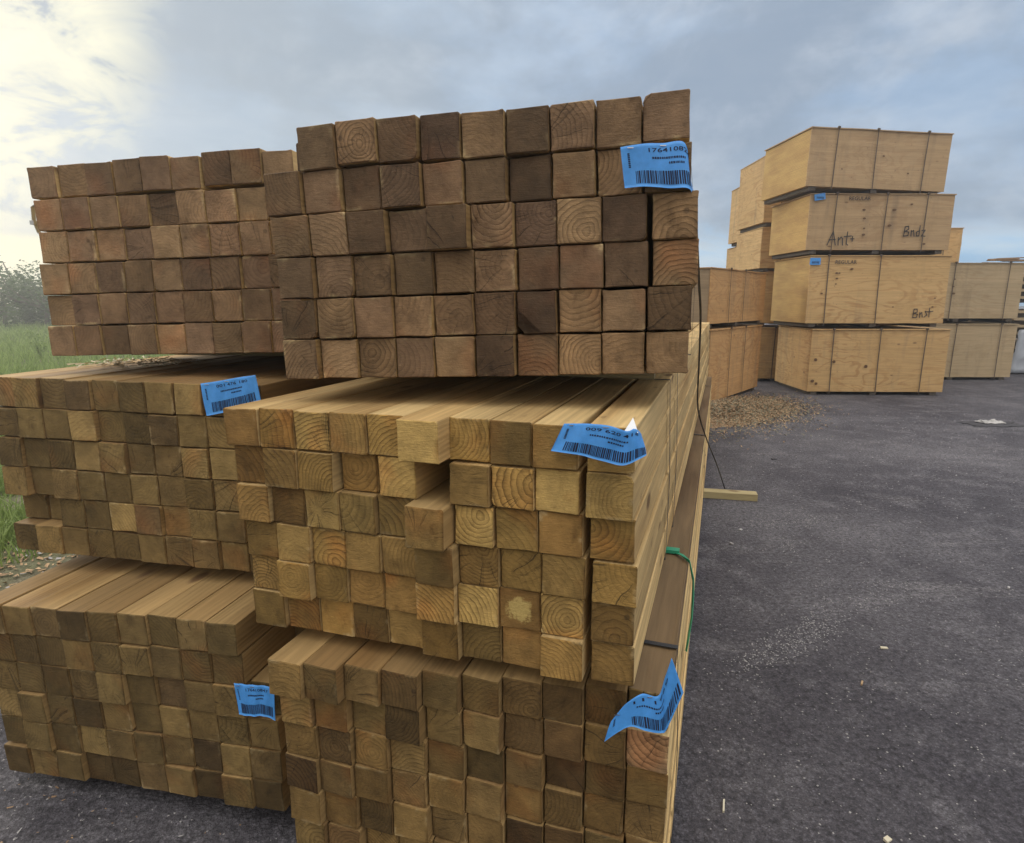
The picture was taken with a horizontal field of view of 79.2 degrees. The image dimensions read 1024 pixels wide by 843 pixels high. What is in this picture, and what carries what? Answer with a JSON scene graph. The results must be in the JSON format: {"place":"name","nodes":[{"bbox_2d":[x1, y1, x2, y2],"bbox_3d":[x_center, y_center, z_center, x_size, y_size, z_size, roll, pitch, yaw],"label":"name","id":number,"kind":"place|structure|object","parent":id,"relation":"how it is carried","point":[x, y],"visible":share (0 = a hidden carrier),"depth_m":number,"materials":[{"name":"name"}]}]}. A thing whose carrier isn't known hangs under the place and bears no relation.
{"place":"outdoors","nodes":[
{"label":"outdoors","id":0,"kind":"place"},
{"bbox_2d":[0,307,140,590],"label":"grass verge","id":1,"kind":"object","parent":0,"point":[17,579],"depth_m":3.48,"materials":[{"name":"green plant"}]},
{"bbox_2d":[0,260,49,321],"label":"bushy tree","id":2,"kind":"object","parent":1,"relation":"on","point":[37,268],"visible":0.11,"depth_m":37.49,"materials":[{"name":"green plant"}]},
{"bbox_2d":[0,261,50,325],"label":"bushy tree","id":3,"kind":"object","parent":1,"relation":"on","point":[15,303],"visible":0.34,"depth_m":33.34,"materials":[{"name":"green plant"}]},
{"bbox_2d":[0,255,70,329],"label":"bushy tree","id":4,"kind":"object","parent":1,"relation":"on","point":[42,306],"visible":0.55,"depth_m":31.69,"materials":[{"name":"green plant"}]},
{"bbox_2d":[24,324,48,360],"bbox_3d":[-11.186,-1.859,14.630,0.509,0.925,0.541,-8,14,-35],"label":"weed plant","id":5,"kind":"object","parent":1,"relation":"on","point":[38,349],"visible":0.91,"depth_m":14.59,"materials":[{"name":"green plant"}]},
{"bbox_2d":[12,274,67,323],"bbox_3d":[-26.087,-7.483,36.455,6.415,3.806,6.161,0,11,0],"label":"bushy tree","id":6,"kind":"object","parent":1,"relation":"on","point":[32,309],"visible":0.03,"depth_m":35.06,"materials":[{"name":"green plant"}]},
{"bbox_2d":[0,320,171,568],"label":"grass","id":7,"kind":"structure","parent":0,"point":[11,351],"depth_m":13.76,"materials":[{"name":"green plant"}]},
{"bbox_2d":[0,306,1023,842],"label":"ground","id":8,"kind":"structure","parent":0,"point":[928,482],"depth_m":2.60,"materials":[{"name":"grey asphalt"}]},
{"bbox_2d":[0,541,240,842],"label":"leaf litter","id":9,"kind":"object","parent":8,"relation":"on","point":[31,570],"visible":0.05,"depth_m":3.39,"materials":[{"name":"brown plant"}]},
{"bbox_2d":[0,555,305,810],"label":"lumber bundle","id":10,"kind":"object","parent":8,"relation":"on","point":[125,671],"visible":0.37,"depth_m":1.75,"materials":[{"name":"brown wood"}]},
{"bbox_2d":[234,683,275,720],"bbox_3d":[-0.676,0.734,1.623,0.118,0.101,0.010,2,11,12],"label":"barcode tag","id":11,"kind":"object","parent":10,"relation":"attached to","point":[255,700],"visible":0.95,"depth_m":1.62,"materials":[{"name":"blue paper"}]},
{"label":"wooden spacer","id":12,"kind":"object","parent":10,"relation":"on","visible":0},
{"bbox_2d":[0,355,364,571],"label":"lumber bundle","id":13,"kind":"object","parent":12,"relation":"on","point":[134,461],"visible":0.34,"depth_m":1.86,"materials":[{"name":"brown wood"}]},
{"bbox_2d":[67,355,197,367],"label":"straw litter","id":14,"kind":"object","parent":13,"relation":"on","point":[119,360],"visible":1,"depth_m":2.19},
{"bbox_2d":[172,352,283,355],"bbox_3d":[-0.991,-0.281,2.412,0.784,0.041,0.080,2,11,8],"label":"wooden spacer","id":15,"kind":"object","parent":13,"relation":"on","point":[263,354],"visible":0.14,"depth_m":2.38,"materials":[{"name":"brown wood"}]},
{"bbox_2d":[27,148,311,355],"bbox_3d":[-0.559,-1.050,4.728,0.886,0.592,6.023,2,11,9],"label":"lumber bundle","id":16,"kind":"object","parent":15,"relation":"on","point":[152,255],"visible":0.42,"depth_m":1.82,"materials":[{"name":"brown wood"}]},
{"bbox_2d":[201,375,260,415],"bbox_3d":[-0.772,-0.070,1.695,0.183,0.119,0.008,2,11,12],"label":"barcode tag","id":17,"kind":"object","parent":13,"relation":"attached to","point":[218,396],"visible":0.94,"depth_m":1.69,"materials":[{"name":"blue paper"}]},
{"bbox_2d":[268,377,711,842],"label":"lumber bundle","id":18,"kind":"object","parent":8,"relation":"on","point":[391,742],"visible":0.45,"depth_m":1.46,"materials":[{"name":"brown wood"}]},
{"bbox_2d":[604,658,683,741],"bbox_3d":[0.279,0.594,1.307,0.160,0.208,0.020,0,11,2],"label":"barcode tag","id":19,"kind":"object","parent":18,"relation":"attached to","point":[649,713],"visible":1,"depth_m":1.31,"materials":[{"name":"blue paper"}]},
{"label":"wooden spacer","id":20,"kind":"object","parent":18,"relation":"on","visible":0},
{"bbox_2d":[223,322,709,685],"bbox_3d":[0.798,-0.312,4.288,0.970,0.575,6.400,4,12,18],"label":"lumber bundle","id":21,"kind":"object","parent":20,"relation":"on","point":[456,518],"visible":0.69,"depth_m":1.38,"materials":[{"name":"brown wood"}]},
{"bbox_2d":[517,371,654,378],"bbox_3d":[-0.014,-0.170,1.902,0.886,0.041,0.080,3,12,15],"label":"wooden spacer","id":22,"kind":"object","parent":21,"relation":"on","point":[645,375],"visible":0.14,"depth_m":1.77,"materials":[{"name":"brown wood"}]},
{"bbox_2d":[551,418,645,465],"bbox_3d":[0.161,0.037,1.160,0.182,0.085,0.048,2,11,10],"label":"barcode tag","id":23,"kind":"object","parent":21,"relation":"attached to","point":[611,444],"visible":1,"depth_m":1.15,"materials":[{"name":"blue paper"}]},
{"bbox_3d":[0.602,-0.606,4.127,0.886,0.041,0.080,3,11,15],"label":"wooden spacer","id":24,"kind":"object","parent":21,"relation":"on","visible":0},
{"bbox_2d":[263,89,698,378],"bbox_3d":[0.702,-0.936,4.204,0.964,0.600,6.126,3,11,15],"label":"lumber bundle","id":25,"kind":"object","parent":24,"relation":"on","point":[537,241],"visible":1,"depth_m":1.34,"materials":[{"name":"brown wood"}]},
{"bbox_2d":[620,141,692,191],"bbox_3d":[0.304,-0.500,1.241,0.168,0.113,0.044,-2,11,-8],"label":"barcode tag","id":26,"kind":"object","parent":25,"relation":"attached to","point":[663,165],"visible":0.98,"depth_m":1.23,"materials":[{"name":"blue paper"}]},
{"bbox_2d":[697,253,724,488],"bbox_3d":[0.977,0.003,3.113,0.115,1.677,3.412,4,12,21],"label":"loose strap","id":27,"kind":"object","parent":25,"relation":"hanging from","point":[700,308],"visible":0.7,"depth_m":2.60,"materials":[{"name":"black plastic"}]},
{"bbox_2d":[703,488,757,500],"bbox_3d":[1.438,0.538,4.659,0.763,0.049,0.090,2,11,12],"label":"wooden spacer","id":28,"kind":"object","parent":8,"relation":"on","point":[731,494],"visible":0.43,"depth_m":4.59,"materials":[{"name":"beige wood"}]},
{"bbox_2d":[707,324,762,399],"bbox_3d":[2.907,-0.959,9.635,1.244,1.076,2.220,9,14,37],"label":"wooden crate","id":29,"kind":"object","parent":8,"relation":"on","point":[733,360],"visible":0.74,"depth_m":9.19,"materials":[{"name":"brown wood"}]},
{"bbox_2d":[691,267,767,327],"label":"plywood bundle","id":30,"kind":"object","parent":29,"relation":"on","point":[731,297],"visible":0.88,"depth_m":8.79,"materials":[{"name":"brown wood"}]},
{"bbox_2d":[710,390,846,454],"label":"wood chips","id":31,"kind":"object","parent":8,"relation":"on","point":[735,411],"visible":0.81,"depth_m":7.88,"materials":[{"name":"brown wood"}]},
{"bbox_2d":[757,325,849,380],"bbox_3d":[5.442,-1.327,11.743,2.120,0.986,1.344,1,11,3],"label":"wooden crate","id":32,"kind":"object","parent":8,"relation":"on","point":[768,352],"visible":0.14,"depth_m":11.16,"materials":[{"name":"brown wood"}]},
{"bbox_2d":[739,273,816,325],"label":"plywood bundle","id":33,"kind":"object","parent":32,"relation":"on","point":[768,297],"visible":0.06,"depth_m":11.04,"materials":[{"name":"brown wood"}]},
{"bbox_2d":[735,227,801,271],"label":"plywood bundle","id":34,"kind":"object","parent":33,"relation":"on","point":[752,250],"visible":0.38,"depth_m":11.12,"materials":[{"name":"beige wood"}]},
{"bbox_2d":[737,155,783,232],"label":"plywood bundle","id":35,"kind":"object","parent":34,"relation":"on","point":[754,212],"visible":0.28,"depth_m":11.26,"materials":[{"name":"beige wood"}]},
{"bbox_2d":[727,516,927,682],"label":"crushed chalky crumbs","id":36,"kind":"object","parent":8,"relation":"on","point":[804,617],"visible":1,"depth_m":2.76,"materials":[{"name":"grey stone"}]},
{"bbox_2d":[775,325,951,394],"bbox_3d":[5.652,-1.042,10.163,2.080,1.036,1.374,0,11,2],"label":"plywood bundle","id":37,"kind":"object","parent":8,"relation":"on","point":[860,359],"visible":0.98,"depth_m":9.55,"materials":[{"name":"brown wood"}]},
{"bbox_2d":[770,254,952,326],"bbox_3d":[5.520,-2.097,9.983,2.120,1.076,1.374,0,11,0],"label":"plywood bundle","id":38,"kind":"object","parent":37,"relation":"on","point":[868,290],"visible":0.99,"depth_m":9.36,"materials":[{"name":"brown wood"}]},
{"bbox_2d":[810,258,820,264],"bbox_3d":[4.530,-2.391,9.234,0.160,0.100,0.012,0,11,0],"label":"paper tag","id":39,"kind":"object","parent":38,"relation":"attached to","point":[815,261],"visible":1,"depth_m":9.23,"materials":[{"name":"blue paper"}]},
{"bbox_2d":[769,192,956,258],"bbox_3d":[5.418,-3.048,9.764,2.160,0.866,1.374,0,11,-1],"label":"plywood bundle","id":40,"kind":"object","parent":38,"relation":"on","point":[838,223],"visible":0.96,"depth_m":9.15,"materials":[{"name":"brown wood"}]},
{"bbox_2d":[814,193,825,200],"bbox_3d":[4.490,-3.275,9.012,0.172,0.113,0.013,0,11,-1],"label":"paper tag","id":41,"kind":"object","parent":40,"relation":"attached to","point":[821,196],"visible":1,"depth_m":9.01,"materials":[{"name":"blue paper"}]},
{"bbox_2d":[761,126,953,204],"bbox_3d":[5.231,-3.879,9.580,2.120,0.866,1.464,1,11,-4],"label":"plywood bundle","id":42,"kind":"object","parent":40,"relation":"on","point":[817,159],"visible":0.94,"depth_m":8.92,"materials":[{"name":"brown wood"}]},
{"bbox_2d":[883,835,891,842],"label":"wood sliver","id":43,"kind":"object","parent":8,"relation":"on","point":[887,839],"visible":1,"depth_m":1.69,"materials":[{"name":"beige wood"}]},
{"bbox_2d":[875,321,1018,379],"bbox_3d":[8.110,-1.401,11.969,2.200,1.046,1.344,0,11,0],"label":"plywood bundle","id":44,"kind":"object","parent":8,"relation":"on","point":[981,349],"visible":0.46,"depth_m":11.34,"materials":[{"name":"beige wood"}]},
{"bbox_2d":[943,262,1023,320],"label":"plywood bundle","id":45,"kind":"object","parent":44,"relation":"on","point":[985,291],"visible":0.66,"depth_m":11.17,"materials":[{"name":"brown wood"}]},
{"bbox_2d":[982,257,1023,262],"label":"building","id":46,"kind":"structure","parent":45,"relation":"on","point":[1013,260],"depth_m":11.20,"materials":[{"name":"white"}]},
{"bbox_2d":[959,421,1023,426],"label":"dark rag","id":47,"kind":"object","parent":8,"relation":"on","point":[1007,424],"visible":0.89,"depth_m":7.31,"materials":[{"name":"grey fabric"}]},
{"bbox_2d":[976,419,1005,423],"bbox_3d":[5.720,-0.010,7.397,0.310,0.046,0.184,0,11,0],"label":"crumpled paper","id":48,"kind":"object","parent":47,"relation":"on","point":[993,421],"visible":1,"depth_m":7.37,"materials":[{"name":"white paper"}]},
{"bbox_2d":[1010,330,1023,372],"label":"plastic wrap","id":49,"kind":"object","parent":8,"relation":"on","point":[1017,365],"visible":0.88,"depth_m":12.28,"materials":[{"name":"white plastic"}]},
{"bbox_2d":[0,0,1023,305],"label":"sky","id":50,"kind":"structure","parent":0,"point":[82,81],"materials":[{"name":"grey"}]},
{"bbox_2d":[935,228,962,262],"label":"plywood bundle","id":51,"kind":"object","parent":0,"point":[955,242],"visible":0.08,"depth_m":12.50,"materials":[{"name":"beige wood"}]},
{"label":"plywood bundle","id":52,"kind":"object","parent":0,"visible":0},
{"bbox_2d":[737,323,836,324],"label":"plywood bundle","id":53,"kind":"object","parent":52,"relation":"on","point":[817,323],"visible":0.03,"depth_m":13.33,"materials":[{"name":"beige wood"}]},
{"bbox_2d":[726,247,773,272],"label":"plywood bundle","id":54,"kind":"object","parent":53,"relation":"on","point":[731,258],"visible":0.09,"depth_m":13.50,"materials":[{"name":"beige wood"}]},
{"bbox_2d":[728,187,740,246],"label":"plywood bundle","id":55,"kind":"object","parent":54,"relation":"on","point":[734,232],"visible":0.13,"depth_m":13.43,"materials":[{"name":"beige wood"}]},
{"bbox_3d":[11.079,-1.461,13.562,2.298,0.550,2.420,0,11,0],"label":"board stack","id":56,"kind":"object","parent":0,"visible":0},
{"bbox_2d":[958,309,1023,337],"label":"board stack","id":57,"kind":"object","parent":56,"relation":"on","point":[1019,319],"visible":0.14,"depth_m":12.38,"materials":[{"name":"brown wood"}]},
{"bbox_2d":[1020,277,1023,302],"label":"board stack","id":58,"kind":"object","parent":57,"relation":"on","point":[1022,297],"visible":0.04,"depth_m":12.24,"materials":[{"name":"brown wood"}]}
]}

